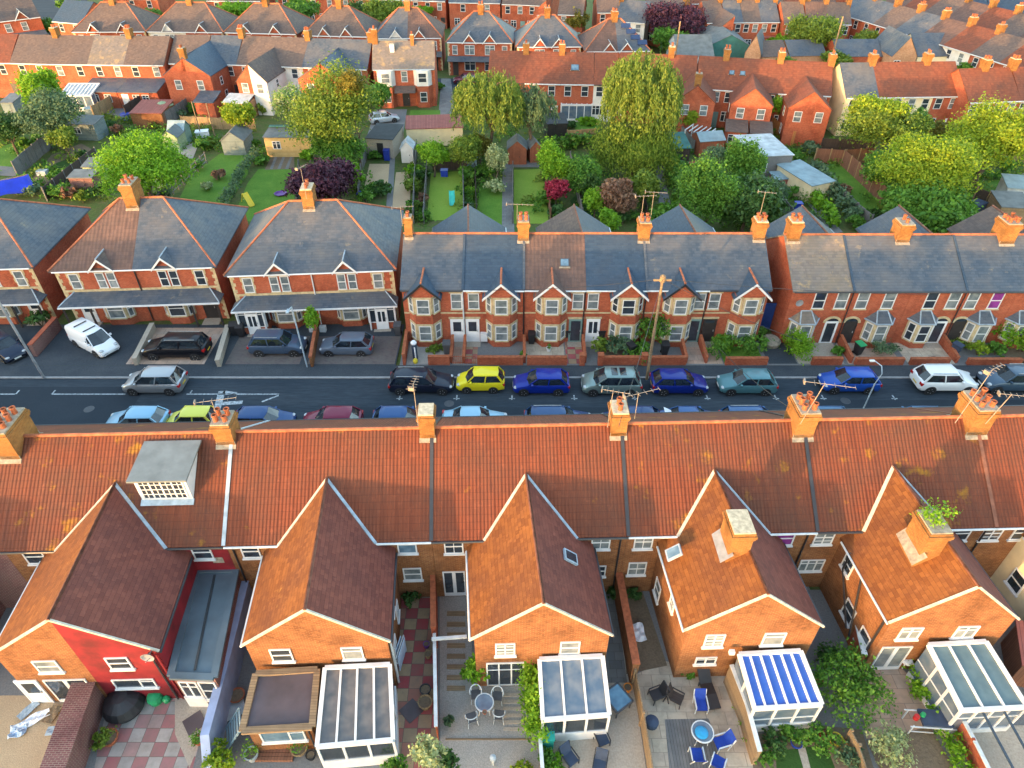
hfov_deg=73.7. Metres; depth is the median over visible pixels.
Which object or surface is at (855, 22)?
window
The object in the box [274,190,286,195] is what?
paddling pool
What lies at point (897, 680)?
patio
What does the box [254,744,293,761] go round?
deck step
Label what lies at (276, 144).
window
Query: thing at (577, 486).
terraced house
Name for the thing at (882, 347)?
shrub
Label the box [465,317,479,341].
door
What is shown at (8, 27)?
window
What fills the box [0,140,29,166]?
lawn
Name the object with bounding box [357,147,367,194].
fence
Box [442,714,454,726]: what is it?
shrub
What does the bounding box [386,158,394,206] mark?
path
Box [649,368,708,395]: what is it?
parked car
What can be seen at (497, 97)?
willow tree
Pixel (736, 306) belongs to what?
window
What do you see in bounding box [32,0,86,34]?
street
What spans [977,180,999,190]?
lawn
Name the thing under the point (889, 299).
window
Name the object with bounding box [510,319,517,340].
window
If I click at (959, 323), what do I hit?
door
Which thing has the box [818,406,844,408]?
parked car
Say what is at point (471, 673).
shrub
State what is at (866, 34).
tree
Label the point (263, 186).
lawn
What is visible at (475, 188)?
fence
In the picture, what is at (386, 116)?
parked car
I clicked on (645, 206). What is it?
fence
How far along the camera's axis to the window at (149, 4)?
139.21 m
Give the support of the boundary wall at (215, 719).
on the yard ground at (8, 686)
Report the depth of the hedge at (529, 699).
30.36 m
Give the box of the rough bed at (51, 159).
[33,144,90,183]
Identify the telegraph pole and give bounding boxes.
[645,274,671,379]
[675,21,680,54]
[834,16,843,48]
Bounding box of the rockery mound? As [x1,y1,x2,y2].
[763,334,780,348]
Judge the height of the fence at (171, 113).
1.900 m
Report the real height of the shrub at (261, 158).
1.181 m
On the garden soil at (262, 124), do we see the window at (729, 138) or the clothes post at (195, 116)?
the clothes post at (195, 116)
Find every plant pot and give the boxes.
[93,726,118,749]
[188,728,200,746]
[230,687,244,702]
[236,738,260,762]
[287,743,307,756]
[305,750,314,760]
[418,694,432,710]
[419,683,430,694]
[423,641,429,648]
[424,650,431,658]
[546,343,551,351]
[623,682,631,692]
[791,739,802,748]
[831,731,843,745]
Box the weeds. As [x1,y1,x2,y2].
[0,107,1023,231]
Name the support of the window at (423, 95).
in the detached house at (406, 71)
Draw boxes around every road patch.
[0,387,141,424]
[357,407,608,417]
[815,400,1023,407]
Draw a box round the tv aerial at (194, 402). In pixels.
[193,397,235,416]
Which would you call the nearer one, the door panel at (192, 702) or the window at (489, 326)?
the door panel at (192, 702)
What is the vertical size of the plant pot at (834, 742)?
0.300 m
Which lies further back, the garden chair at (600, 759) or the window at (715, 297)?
the window at (715, 297)
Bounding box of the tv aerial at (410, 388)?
[408,376,419,425]
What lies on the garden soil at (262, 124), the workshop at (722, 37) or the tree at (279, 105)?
the tree at (279, 105)
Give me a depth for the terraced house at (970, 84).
87.50 m
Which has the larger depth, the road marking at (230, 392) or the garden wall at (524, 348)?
the garden wall at (524, 348)
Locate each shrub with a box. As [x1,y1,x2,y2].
[15,137,30,147]
[16,181,40,196]
[23,309,50,326]
[29,135,43,143]
[44,168,64,177]
[45,182,70,197]
[58,184,77,198]
[73,148,85,157]
[73,189,85,202]
[86,183,105,197]
[89,727,108,751]
[105,120,117,126]
[109,123,123,132]
[156,186,173,196]
[177,109,186,115]
[185,102,195,112]
[190,161,203,168]
[192,138,208,150]
[200,181,212,188]
[200,737,236,767]
[201,137,219,146]
[210,168,225,179]
[251,138,261,146]
[251,154,271,164]
[256,103,266,114]
[298,149,317,159]
[356,189,372,202]
[360,183,379,196]
[369,150,382,158]
[372,179,392,196]
[379,752,408,767]
[401,590,421,608]
[402,163,427,174]
[404,177,420,192]
[405,199,419,210]
[407,731,448,767]
[409,167,431,177]
[415,192,429,201]
[418,210,432,218]
[425,343,442,354]
[437,748,460,767]
[438,82,444,88]
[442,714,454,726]
[458,165,480,178]
[459,652,489,685]
[462,201,474,207]
[464,185,477,193]
[477,162,493,176]
[483,178,506,192]
[509,757,532,767]
[536,190,555,206]
[537,745,554,767]
[544,747,564,767]
[547,204,563,214]
[567,120,576,128]
[575,116,600,125]
[589,151,605,160]
[591,336,607,352]
[605,334,631,354]
[607,586,615,599]
[617,212,631,222]
[622,338,650,365]
[626,586,641,600]
[631,211,640,219]
[635,308,679,343]
[654,202,669,209]
[681,672,694,679]
[713,332,734,352]
[754,744,776,767]
[758,326,767,336]
[761,724,789,760]
[777,724,801,743]
[785,184,799,198]
[788,147,805,158]
[796,720,845,758]
[800,140,821,153]
[814,641,845,665]
[830,345,845,355]
[833,738,869,767]
[840,183,852,192]
[845,212,865,229]
[862,207,882,220]
[864,718,918,767]
[870,338,902,354]
[950,337,969,347]
[964,169,982,181]
[966,340,989,355]
[986,341,1007,356]
[992,322,1023,350]
[1001,156,1015,170]
[1007,332,1023,351]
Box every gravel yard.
[0,695,63,767]
[440,596,539,767]
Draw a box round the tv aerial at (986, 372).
[955,363,1004,422]
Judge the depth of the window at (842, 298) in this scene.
52.03 m
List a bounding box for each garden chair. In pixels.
[558,740,579,767]
[592,747,608,767]
[593,732,610,746]
[647,680,670,705]
[666,682,684,708]
[688,747,707,763]
[692,688,709,713]
[708,752,726,767]
[713,728,736,753]
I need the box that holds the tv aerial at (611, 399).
[601,386,629,427]
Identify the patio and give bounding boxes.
[95,698,197,767]
[107,108,124,115]
[179,143,196,158]
[396,597,436,767]
[549,639,645,767]
[637,661,752,767]
[859,669,925,738]
[953,725,1023,767]
[992,620,1023,689]
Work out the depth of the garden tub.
31.87 m
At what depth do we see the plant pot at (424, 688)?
32.32 m
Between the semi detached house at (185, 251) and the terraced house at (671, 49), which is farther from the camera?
the terraced house at (671, 49)
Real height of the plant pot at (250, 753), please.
1.204 m
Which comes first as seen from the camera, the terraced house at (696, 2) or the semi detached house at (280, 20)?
the semi detached house at (280, 20)
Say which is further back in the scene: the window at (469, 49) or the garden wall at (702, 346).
the window at (469, 49)
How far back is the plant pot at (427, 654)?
33.76 m
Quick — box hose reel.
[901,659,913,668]
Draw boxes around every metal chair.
[465,711,478,728]
[469,684,481,704]
[491,685,503,704]
[492,709,505,724]
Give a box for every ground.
[0,0,885,589]
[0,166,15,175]
[0,590,1023,767]
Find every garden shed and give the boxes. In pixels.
[0,93,24,113]
[66,169,101,192]
[67,115,109,140]
[80,157,112,178]
[128,99,173,127]
[162,124,187,151]
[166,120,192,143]
[219,124,252,154]
[262,127,317,156]
[365,123,403,157]
[399,136,414,162]
[405,114,463,145]
[464,157,477,170]
[507,134,527,163]
[526,135,540,162]
[543,112,568,140]
[667,132,691,162]
[691,130,725,156]
[769,171,788,183]
[776,159,835,202]
[986,190,1023,223]
[996,173,1023,192]
[1000,619,1023,686]
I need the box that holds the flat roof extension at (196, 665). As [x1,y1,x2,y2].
[166,569,240,706]
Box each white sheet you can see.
[12,708,49,732]
[633,622,646,641]
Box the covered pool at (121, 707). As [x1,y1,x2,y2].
[102,691,145,723]
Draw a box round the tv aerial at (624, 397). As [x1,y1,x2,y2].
[622,388,659,418]
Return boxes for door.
[4,104,12,112]
[10,83,18,92]
[13,680,54,702]
[28,304,47,318]
[76,179,87,192]
[81,309,100,321]
[83,126,93,139]
[121,94,129,104]
[203,304,219,317]
[229,141,237,154]
[234,85,238,92]
[244,313,260,333]
[293,142,301,156]
[374,308,388,328]
[376,143,383,157]
[402,93,410,105]
[403,148,410,162]
[449,317,464,341]
[453,62,458,74]
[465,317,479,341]
[514,150,520,163]
[532,148,538,162]
[554,126,559,139]
[568,317,582,341]
[585,317,601,341]
[687,317,703,341]
[701,317,718,340]
[711,112,717,126]
[818,316,840,342]
[819,184,825,193]
[837,316,860,342]
[871,646,912,669]
[925,316,950,342]
[947,316,967,342]
[1010,209,1020,215]
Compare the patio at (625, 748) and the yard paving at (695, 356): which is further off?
the yard paving at (695, 356)
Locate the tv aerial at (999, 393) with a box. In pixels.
[985,390,1023,423]
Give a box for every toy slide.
[241,192,254,206]
[449,191,454,205]
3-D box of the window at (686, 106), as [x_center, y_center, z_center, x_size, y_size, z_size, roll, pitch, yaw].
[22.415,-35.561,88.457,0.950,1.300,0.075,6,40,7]
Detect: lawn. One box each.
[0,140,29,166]
[49,158,73,171]
[180,150,253,202]
[239,169,293,220]
[410,110,439,114]
[428,171,462,219]
[478,183,501,224]
[514,169,547,223]
[570,182,613,216]
[575,122,601,129]
[719,346,760,362]
[776,749,802,767]
[805,745,834,767]
[827,164,879,210]
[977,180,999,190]
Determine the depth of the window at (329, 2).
139.57 m
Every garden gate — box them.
[451,355,462,363]
[464,355,475,363]
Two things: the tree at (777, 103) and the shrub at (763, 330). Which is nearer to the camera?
the shrub at (763, 330)
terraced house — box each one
[0,34,21,96]
[0,405,84,618]
[0,422,175,702]
[9,23,60,78]
[46,407,270,699]
[47,35,94,89]
[52,0,96,34]
[87,24,133,107]
[103,0,175,12]
[116,36,172,107]
[163,34,210,105]
[181,24,245,117]
[206,0,275,5]
[223,36,276,115]
[223,418,354,685]
[247,26,311,115]
[278,0,288,4]
[297,38,340,90]
[303,403,441,687]
[306,0,335,19]
[321,28,374,104]
[343,0,368,4]
[399,0,421,6]
[400,204,467,346]
[421,0,449,28]
[431,415,545,685]
[448,0,501,29]
[463,204,529,346]
[488,39,529,118]
[501,0,526,29]
[523,396,630,658]
[524,51,561,119]
[524,204,585,346]
[526,0,559,22]
[557,0,586,33]
[559,39,593,111]
[574,204,652,346]
[592,0,618,26]
[592,52,617,121]
[606,412,769,676]
[615,53,644,122]
[618,0,650,39]
[640,204,709,346]
[641,42,675,122]
[645,0,694,47]
[670,55,702,133]
[680,204,772,346]
[682,391,825,654]
[690,0,707,7]
[690,44,731,134]
[698,0,734,30]
[716,57,755,148]
[722,0,743,35]
[740,0,761,43]
[747,47,785,134]
[758,0,779,35]
[763,409,979,669]
[765,205,853,347]
[771,60,814,145]
[777,0,805,39]
[801,49,837,144]
[801,205,916,347]
[804,0,829,17]
[811,0,835,1]
[826,49,879,135]
[827,0,852,38]
[834,387,1020,645]
[847,0,903,38]
[850,0,876,21]
[855,205,967,347]
[871,1,927,34]
[873,62,906,102]
[886,0,911,5]
[897,7,951,34]
[898,205,1023,347]
[899,49,934,113]
[905,0,939,10]
[913,406,1023,620]
[925,0,972,15]
[925,13,978,46]
[928,61,957,134]
[942,21,1007,65]
[947,55,994,121]
[947,205,1023,347]
[950,0,999,22]
[968,32,1023,67]
[973,0,987,4]
[976,2,1023,29]
[986,67,1021,118]
[987,0,1009,9]
[994,12,1023,36]
[997,405,1023,409]
[998,45,1023,66]
[1007,54,1023,122]
[1008,0,1023,12]
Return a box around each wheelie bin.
[228,321,236,335]
[234,323,246,336]
[393,321,401,334]
[442,339,449,353]
[528,330,535,343]
[598,331,605,336]
[626,340,636,354]
[660,340,669,354]
[852,340,866,354]
[947,340,964,353]
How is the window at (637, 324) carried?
in the terraced house at (615, 259)
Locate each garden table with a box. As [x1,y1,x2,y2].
[399,698,423,722]
[475,693,493,714]
[609,682,633,717]
[691,720,713,745]
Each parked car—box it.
[0,329,26,363]
[64,317,119,358]
[106,406,170,422]
[121,365,188,395]
[141,331,212,359]
[167,405,214,421]
[236,406,296,420]
[246,329,308,356]
[303,405,363,418]
[319,331,374,356]
[368,110,399,123]
[372,406,415,417]
[388,367,453,395]
[442,406,506,416]
[453,72,476,84]
[456,366,504,393]
[513,368,569,395]
[524,405,590,414]
[580,366,642,396]
[604,406,659,412]
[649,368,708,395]
[660,406,707,411]
[716,368,778,395]
[718,405,767,410]
[817,366,882,394]
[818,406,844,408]
[901,405,937,406]
[909,363,978,394]
[975,363,1023,394]
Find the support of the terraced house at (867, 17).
on the ground at (440, 74)
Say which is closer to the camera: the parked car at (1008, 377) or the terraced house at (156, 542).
the terraced house at (156, 542)
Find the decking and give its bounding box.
[665,719,718,767]
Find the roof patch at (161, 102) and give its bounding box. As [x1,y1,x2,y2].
[157,101,172,105]
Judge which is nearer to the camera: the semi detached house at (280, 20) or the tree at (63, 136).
the tree at (63, 136)
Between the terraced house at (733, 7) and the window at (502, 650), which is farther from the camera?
the terraced house at (733, 7)
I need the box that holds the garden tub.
[147,693,162,706]
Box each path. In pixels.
[175,698,207,767]
[270,157,276,168]
[278,157,284,168]
[285,157,292,168]
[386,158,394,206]
[439,79,454,113]
[502,167,513,231]
[505,161,538,166]
[605,592,626,682]
[656,165,669,203]
[798,746,809,767]
[807,203,842,232]
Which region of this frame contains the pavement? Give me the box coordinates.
[0,365,999,376]
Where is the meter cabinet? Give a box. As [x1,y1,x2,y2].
[319,325,326,331]
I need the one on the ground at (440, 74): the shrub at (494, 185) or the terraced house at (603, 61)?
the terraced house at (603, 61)
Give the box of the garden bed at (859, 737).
[753,726,873,767]
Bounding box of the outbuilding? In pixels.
[733,133,794,177]
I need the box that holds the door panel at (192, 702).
[184,696,208,706]
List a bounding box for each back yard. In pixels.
[625,591,666,673]
[806,587,827,634]
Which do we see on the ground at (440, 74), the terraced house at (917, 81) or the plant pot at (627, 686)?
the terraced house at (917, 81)
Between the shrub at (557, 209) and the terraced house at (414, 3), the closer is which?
the shrub at (557, 209)
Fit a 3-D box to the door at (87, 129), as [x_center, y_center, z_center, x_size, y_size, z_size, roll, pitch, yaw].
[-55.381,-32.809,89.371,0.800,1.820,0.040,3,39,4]
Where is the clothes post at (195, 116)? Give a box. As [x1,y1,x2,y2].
[191,101,199,130]
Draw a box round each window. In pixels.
[0,65,7,73]
[0,306,12,317]
[4,24,12,32]
[9,270,29,286]
[13,306,21,316]
[18,65,26,74]
[20,22,28,30]
[22,554,44,565]
[30,660,65,674]
[42,679,86,701]
[55,66,64,75]
[58,23,64,31]
[64,273,84,290]
[73,127,81,133]
[75,66,84,75]
[92,272,109,289]
[95,66,103,75]
[103,272,120,288]
[103,657,135,671]
[106,308,127,319]
[111,678,159,690]
[113,67,122,76]
[126,307,136,317]
[131,67,140,76]
[136,482,188,498]
[146,1,152,7]
[152,67,160,76]
[155,270,171,287]
[166,270,182,286]
[167,306,187,317]
[174,80,182,89]
[177,681,205,699]
[187,305,195,315]
[191,269,208,286]
[191,550,215,561]
[196,80,204,89]
[197,681,216,701]
[228,66,234,75]
[239,277,255,294]
[240,548,261,559]
[241,83,249,92]
[256,84,264,93]
[259,731,308,744]
[266,276,281,293]
[268,649,295,663]
[271,312,276,322]
[272,141,280,148]
[276,312,294,323]
[279,275,291,292]
[291,69,298,78]
[296,311,303,321]
[327,0,331,6]
[336,274,347,290]
[337,310,341,319]
[340,647,365,661]
[342,309,360,320]
[345,273,358,290]
[361,309,367,319]
[370,272,384,289]
[381,74,389,82]
[393,633,398,663]
[396,599,400,623]
[397,545,418,555]
[401,71,407,81]
[402,568,423,582]
[407,296,414,314]
[410,319,417,340]
[414,298,431,315]
[416,324,433,341]
[418,73,426,82]
[420,92,427,101]
[431,296,440,314]
[433,319,442,340]
[437,3,441,10]
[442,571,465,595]
[444,543,464,555]
[449,292,462,310]
[452,45,457,54]
[460,4,464,11]
[464,45,474,54]
[465,62,475,70]
[466,292,479,310]
[485,45,494,54]
[485,62,488,70]
[485,296,492,314]
[486,319,492,340]
[486,662,523,685]
[493,298,509,315]
[493,324,509,341]
[494,643,516,658]
[505,6,509,13]
[510,297,517,314]
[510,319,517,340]
[511,20,515,26]
[518,6,521,13]
[535,296,543,314]
[535,319,542,340]
[542,324,558,341]
[543,298,560,315]
[548,86,554,95]
[558,641,580,655]
[559,319,566,340]
[560,296,567,314]
[564,86,570,95]
[571,292,584,310]
[581,86,588,96]
[586,292,600,310]
[591,540,610,551]
[592,105,599,114]
[596,86,602,96]
[599,565,606,578]
[600,14,604,21]
[608,319,617,337]
[610,296,620,314]
[617,324,634,340]
[619,298,637,315]
[625,562,646,576]
[631,539,653,550]
[633,321,640,339]
[635,24,640,32]
[636,297,643,314]
[652,576,660,604]
[658,322,668,339]
[662,296,673,314]
[667,324,685,341]
[667,595,674,615]
[671,298,690,315]
[681,104,688,114]
[684,319,691,340]
[688,297,695,314]
[692,657,717,666]
[694,292,706,310]
[699,105,707,115]
[701,634,725,649]
[706,292,723,310]
[715,91,719,101]
[720,111,726,121]
[723,92,729,102]
[725,319,737,339]
[727,134,733,142]
[730,297,743,314]
[735,24,740,31]
[735,108,744,118]
[735,324,754,340]
[741,298,761,315]
[743,24,748,31]
[751,319,759,339]
[752,24,757,31]
[756,109,765,119]
[758,297,765,314]
[758,632,786,647]
[762,24,767,31]
[770,24,776,31]
[778,535,795,547]
[785,322,797,339]
[792,111,802,121]
[797,559,825,572]
[799,326,811,337]
[810,293,827,309]
[810,534,835,546]
[813,112,823,122]
[832,293,849,309]
[838,554,853,579]
[838,597,856,628]
[842,26,848,34]
[852,293,870,309]
[852,625,870,646]
[853,20,858,28]
[860,321,873,341]
[870,326,887,342]
[879,293,897,309]
[894,627,924,641]
[902,322,916,341]
[908,99,915,108]
[912,326,931,343]
[920,293,939,309]
[921,98,930,108]
[933,98,943,108]
[942,293,962,309]
[946,49,951,58]
[947,98,955,108]
[949,625,980,640]
[953,531,971,542]
[956,53,964,61]
[959,322,975,341]
[961,293,981,309]
[971,57,979,67]
[971,326,990,343]
[976,530,1003,542]
[985,293,1005,309]
[998,322,1015,341]
[1003,567,1023,597]
[1006,530,1023,541]
[1009,326,1023,342]
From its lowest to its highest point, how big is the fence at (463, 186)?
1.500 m
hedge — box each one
[216,144,260,203]
[513,660,555,751]
[548,130,597,148]
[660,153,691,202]
[703,331,780,359]
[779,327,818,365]
[806,189,840,226]
[809,159,864,224]
[901,659,940,712]
[933,729,977,767]
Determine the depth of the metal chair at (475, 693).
32.00 m
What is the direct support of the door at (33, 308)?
in the semi detached house at (38, 240)
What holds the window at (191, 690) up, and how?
in the flat roof extension at (196, 665)
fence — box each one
[10,120,72,174]
[41,147,97,200]
[90,96,113,114]
[122,96,140,111]
[155,152,207,195]
[163,98,188,122]
[179,115,256,129]
[296,159,299,199]
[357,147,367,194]
[412,139,416,223]
[422,161,427,223]
[432,159,463,170]
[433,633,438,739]
[462,162,463,207]
[474,163,476,209]
[512,161,512,223]
[538,730,543,767]
[545,179,550,218]
[566,128,595,144]
[570,151,582,209]
[631,668,653,767]
[639,171,647,215]
[681,126,695,153]
[772,117,796,146]
[783,197,794,212]
[814,147,875,163]
[820,138,876,149]
[840,149,885,202]
[841,191,874,222]
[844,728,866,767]
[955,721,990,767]
[972,186,990,200]
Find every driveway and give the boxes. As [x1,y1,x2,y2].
[0,324,403,364]
[126,328,223,363]
[225,336,309,363]
[307,336,400,363]
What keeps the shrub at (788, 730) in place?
on the garden bed at (859, 737)
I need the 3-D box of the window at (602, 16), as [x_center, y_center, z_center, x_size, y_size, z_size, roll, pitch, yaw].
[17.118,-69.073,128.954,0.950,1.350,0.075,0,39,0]
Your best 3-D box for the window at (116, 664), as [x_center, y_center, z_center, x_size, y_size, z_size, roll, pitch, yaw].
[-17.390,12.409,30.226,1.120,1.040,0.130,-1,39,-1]
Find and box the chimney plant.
[909,497,962,528]
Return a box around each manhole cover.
[83,406,94,411]
[444,400,453,406]
[840,398,850,403]
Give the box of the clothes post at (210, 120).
[205,103,214,136]
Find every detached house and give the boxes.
[0,0,47,34]
[0,198,91,327]
[47,174,154,325]
[70,0,115,35]
[108,1,160,35]
[132,196,248,326]
[146,0,193,38]
[184,1,238,34]
[223,0,269,35]
[223,179,321,336]
[260,3,314,37]
[301,0,342,38]
[310,198,403,331]
[335,5,380,38]
[370,25,437,107]
[377,0,410,40]
[407,7,445,70]
[445,0,483,75]
[479,10,516,75]
[514,4,550,50]
[548,14,582,51]
[577,7,618,52]
[615,18,650,57]
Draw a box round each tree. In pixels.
[0,108,30,153]
[6,81,85,149]
[9,65,67,122]
[41,16,53,34]
[43,124,78,158]
[54,0,80,7]
[87,123,199,196]
[145,7,162,14]
[216,0,251,15]
[217,99,256,127]
[267,80,306,121]
[274,49,389,147]
[282,155,362,198]
[284,0,320,16]
[303,305,320,330]
[306,128,369,162]
[334,66,365,166]
[345,0,371,14]
[346,159,366,191]
[362,0,403,21]
[367,80,392,110]
[412,5,433,13]
[414,136,450,176]
[447,130,482,166]
[449,67,526,141]
[468,133,495,164]
[484,142,509,178]
[506,83,559,139]
[535,134,570,180]
[544,178,570,203]
[564,6,590,29]
[565,153,602,197]
[573,166,600,189]
[582,186,606,217]
[583,120,689,179]
[596,48,685,149]
[596,177,638,213]
[630,167,660,209]
[642,0,711,34]
[649,23,688,51]
[649,200,684,220]
[672,151,747,223]
[683,110,699,125]
[699,143,729,171]
[715,169,796,231]
[721,134,768,180]
[763,174,791,200]
[766,32,789,40]
[771,95,782,119]
[776,55,796,60]
[783,12,847,45]
[810,636,901,739]
[819,48,853,66]
[829,98,940,152]
[842,91,916,152]
[853,28,878,38]
[859,147,903,184]
[861,125,994,202]
[875,174,983,232]
[912,106,934,129]
[930,119,958,139]
[940,90,1023,186]
[957,62,972,68]
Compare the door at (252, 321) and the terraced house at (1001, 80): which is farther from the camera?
the terraced house at (1001, 80)
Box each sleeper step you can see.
[447,611,464,615]
[447,622,465,626]
[447,632,464,635]
[447,643,464,647]
[447,654,465,658]
[447,664,464,668]
[447,675,464,679]
[447,686,465,690]
[503,693,522,696]
[503,700,523,702]
[503,707,521,709]
[503,727,523,730]
[504,713,523,716]
[504,720,523,723]
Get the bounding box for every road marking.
[52,394,124,394]
[186,394,278,394]
[214,391,224,408]
[222,401,242,404]
[224,391,236,394]
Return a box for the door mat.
[182,710,203,735]
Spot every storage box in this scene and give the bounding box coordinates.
[35,169,48,175]
[83,106,92,114]
[119,112,130,120]
[194,129,208,137]
[440,168,447,176]
[540,721,554,748]
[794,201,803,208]
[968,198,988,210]
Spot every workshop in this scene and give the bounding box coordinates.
[666,34,713,63]
[694,25,749,57]
[744,28,764,58]
[760,40,787,59]
[784,39,824,61]
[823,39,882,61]
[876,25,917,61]
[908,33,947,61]
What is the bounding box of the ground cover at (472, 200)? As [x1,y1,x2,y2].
[0,110,1023,230]
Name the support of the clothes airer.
on the slab patio at (415, 672)
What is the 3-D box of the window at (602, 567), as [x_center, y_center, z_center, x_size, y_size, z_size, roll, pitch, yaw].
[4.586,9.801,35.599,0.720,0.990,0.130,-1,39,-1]
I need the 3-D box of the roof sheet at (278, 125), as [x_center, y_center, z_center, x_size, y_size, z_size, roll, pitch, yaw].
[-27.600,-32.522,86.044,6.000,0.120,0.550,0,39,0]
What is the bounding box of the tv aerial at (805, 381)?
[800,378,856,423]
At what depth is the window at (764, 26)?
122.61 m
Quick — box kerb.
[0,377,975,378]
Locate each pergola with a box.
[684,124,715,135]
[982,711,1023,767]
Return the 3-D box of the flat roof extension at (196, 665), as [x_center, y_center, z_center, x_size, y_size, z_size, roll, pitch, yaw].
[-14.601,12.323,33.346,2.285,2.950,6.252,-5,39,-6]
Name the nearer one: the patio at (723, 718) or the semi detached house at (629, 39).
the patio at (723, 718)
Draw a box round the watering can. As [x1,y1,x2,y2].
[162,695,170,703]
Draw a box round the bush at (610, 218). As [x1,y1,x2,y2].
[599,206,621,230]
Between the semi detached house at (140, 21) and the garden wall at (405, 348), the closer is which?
the garden wall at (405, 348)
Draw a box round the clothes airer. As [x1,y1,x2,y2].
[395,635,406,674]
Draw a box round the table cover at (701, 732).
[695,726,707,738]
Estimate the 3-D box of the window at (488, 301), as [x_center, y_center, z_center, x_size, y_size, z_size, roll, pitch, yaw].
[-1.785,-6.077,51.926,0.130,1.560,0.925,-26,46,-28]
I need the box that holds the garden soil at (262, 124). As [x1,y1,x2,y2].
[0,109,1023,234]
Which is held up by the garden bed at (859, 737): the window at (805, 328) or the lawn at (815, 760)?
the lawn at (815, 760)
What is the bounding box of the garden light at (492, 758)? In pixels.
[490,754,495,765]
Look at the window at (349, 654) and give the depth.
30.62 m
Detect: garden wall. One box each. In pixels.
[27,317,61,356]
[131,323,155,364]
[214,324,230,366]
[308,318,319,366]
[401,329,408,364]
[428,355,449,364]
[449,334,453,362]
[462,334,466,362]
[477,355,522,364]
[523,334,525,362]
[527,352,585,365]
[581,334,586,362]
[597,352,648,365]
[651,355,687,364]
[680,338,687,362]
[698,334,708,362]
[724,356,768,364]
[810,356,843,364]
[837,334,853,362]
[854,357,905,364]
[908,357,951,364]
[939,334,960,362]
[966,357,1023,364]
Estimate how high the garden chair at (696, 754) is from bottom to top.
0.872 m
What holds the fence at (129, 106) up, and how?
on the ground at (440, 74)
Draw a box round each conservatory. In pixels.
[63,83,99,110]
[315,662,399,767]
[537,653,611,741]
[561,103,592,121]
[734,648,823,731]
[906,639,1023,734]
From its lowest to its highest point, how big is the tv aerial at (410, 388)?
2.760 m
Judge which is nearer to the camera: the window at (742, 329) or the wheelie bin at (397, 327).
the window at (742, 329)
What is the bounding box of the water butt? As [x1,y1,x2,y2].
[383,148,389,160]
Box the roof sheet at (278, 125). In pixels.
[269,125,293,126]
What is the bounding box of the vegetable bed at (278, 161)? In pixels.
[265,157,293,169]
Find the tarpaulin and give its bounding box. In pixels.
[0,174,32,195]
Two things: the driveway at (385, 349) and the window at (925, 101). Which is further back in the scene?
the window at (925, 101)
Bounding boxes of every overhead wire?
[521,280,650,289]
[618,282,661,426]
[665,280,800,340]
[676,280,929,294]
[721,350,788,407]
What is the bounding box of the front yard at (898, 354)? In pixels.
[400,341,1005,364]
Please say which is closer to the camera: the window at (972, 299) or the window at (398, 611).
the window at (398, 611)
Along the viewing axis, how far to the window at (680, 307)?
51.63 m
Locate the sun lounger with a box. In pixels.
[697,669,720,709]
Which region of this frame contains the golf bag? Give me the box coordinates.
[411,340,417,358]
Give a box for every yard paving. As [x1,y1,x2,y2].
[194,648,321,767]
[406,342,450,363]
[452,347,462,363]
[464,347,477,363]
[479,342,522,354]
[526,342,564,363]
[565,342,581,363]
[586,347,597,363]
[600,344,637,354]
[646,342,681,362]
[686,347,722,363]
[759,342,796,363]
[790,343,843,363]
[836,343,896,363]
[894,343,954,363]
[958,343,999,363]
[1003,347,1023,362]
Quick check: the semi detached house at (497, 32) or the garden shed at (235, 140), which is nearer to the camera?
the garden shed at (235, 140)
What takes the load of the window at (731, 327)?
in the terraced house at (740, 260)
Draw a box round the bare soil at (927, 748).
[867,728,952,767]
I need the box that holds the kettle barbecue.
[645,714,658,730]
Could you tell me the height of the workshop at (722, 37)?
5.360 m
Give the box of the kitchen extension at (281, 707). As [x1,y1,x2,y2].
[238,666,320,750]
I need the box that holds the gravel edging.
[445,738,535,739]
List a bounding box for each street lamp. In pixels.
[0,302,44,378]
[285,307,307,366]
[863,360,882,407]
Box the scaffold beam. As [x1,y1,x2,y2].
[432,635,466,640]
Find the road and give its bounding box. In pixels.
[0,379,1023,418]
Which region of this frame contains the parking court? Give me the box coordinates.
[368,109,406,132]
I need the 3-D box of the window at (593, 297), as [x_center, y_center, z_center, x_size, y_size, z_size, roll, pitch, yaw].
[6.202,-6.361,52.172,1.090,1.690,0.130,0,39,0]
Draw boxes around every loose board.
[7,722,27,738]
[16,702,39,720]
[41,705,61,723]
[45,726,54,735]
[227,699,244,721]
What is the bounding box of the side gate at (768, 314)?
[760,303,776,328]
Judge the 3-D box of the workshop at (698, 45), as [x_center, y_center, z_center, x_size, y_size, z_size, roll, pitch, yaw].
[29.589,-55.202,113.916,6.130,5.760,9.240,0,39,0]
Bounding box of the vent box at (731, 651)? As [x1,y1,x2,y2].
[728,649,734,654]
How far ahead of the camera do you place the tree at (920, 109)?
81.27 m
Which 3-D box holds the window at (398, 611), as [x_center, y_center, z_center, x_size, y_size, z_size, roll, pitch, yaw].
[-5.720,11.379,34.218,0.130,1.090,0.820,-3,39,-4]
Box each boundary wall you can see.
[40,682,104,767]
[200,581,252,767]
[430,575,437,647]
[614,572,639,682]
[723,664,761,763]
[847,625,867,665]
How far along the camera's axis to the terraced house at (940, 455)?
34.52 m
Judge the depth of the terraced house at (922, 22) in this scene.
114.44 m
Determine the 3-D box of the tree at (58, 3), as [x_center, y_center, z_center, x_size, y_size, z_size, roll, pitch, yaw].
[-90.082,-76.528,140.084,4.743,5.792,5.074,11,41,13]
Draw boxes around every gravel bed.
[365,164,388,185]
[393,172,410,206]

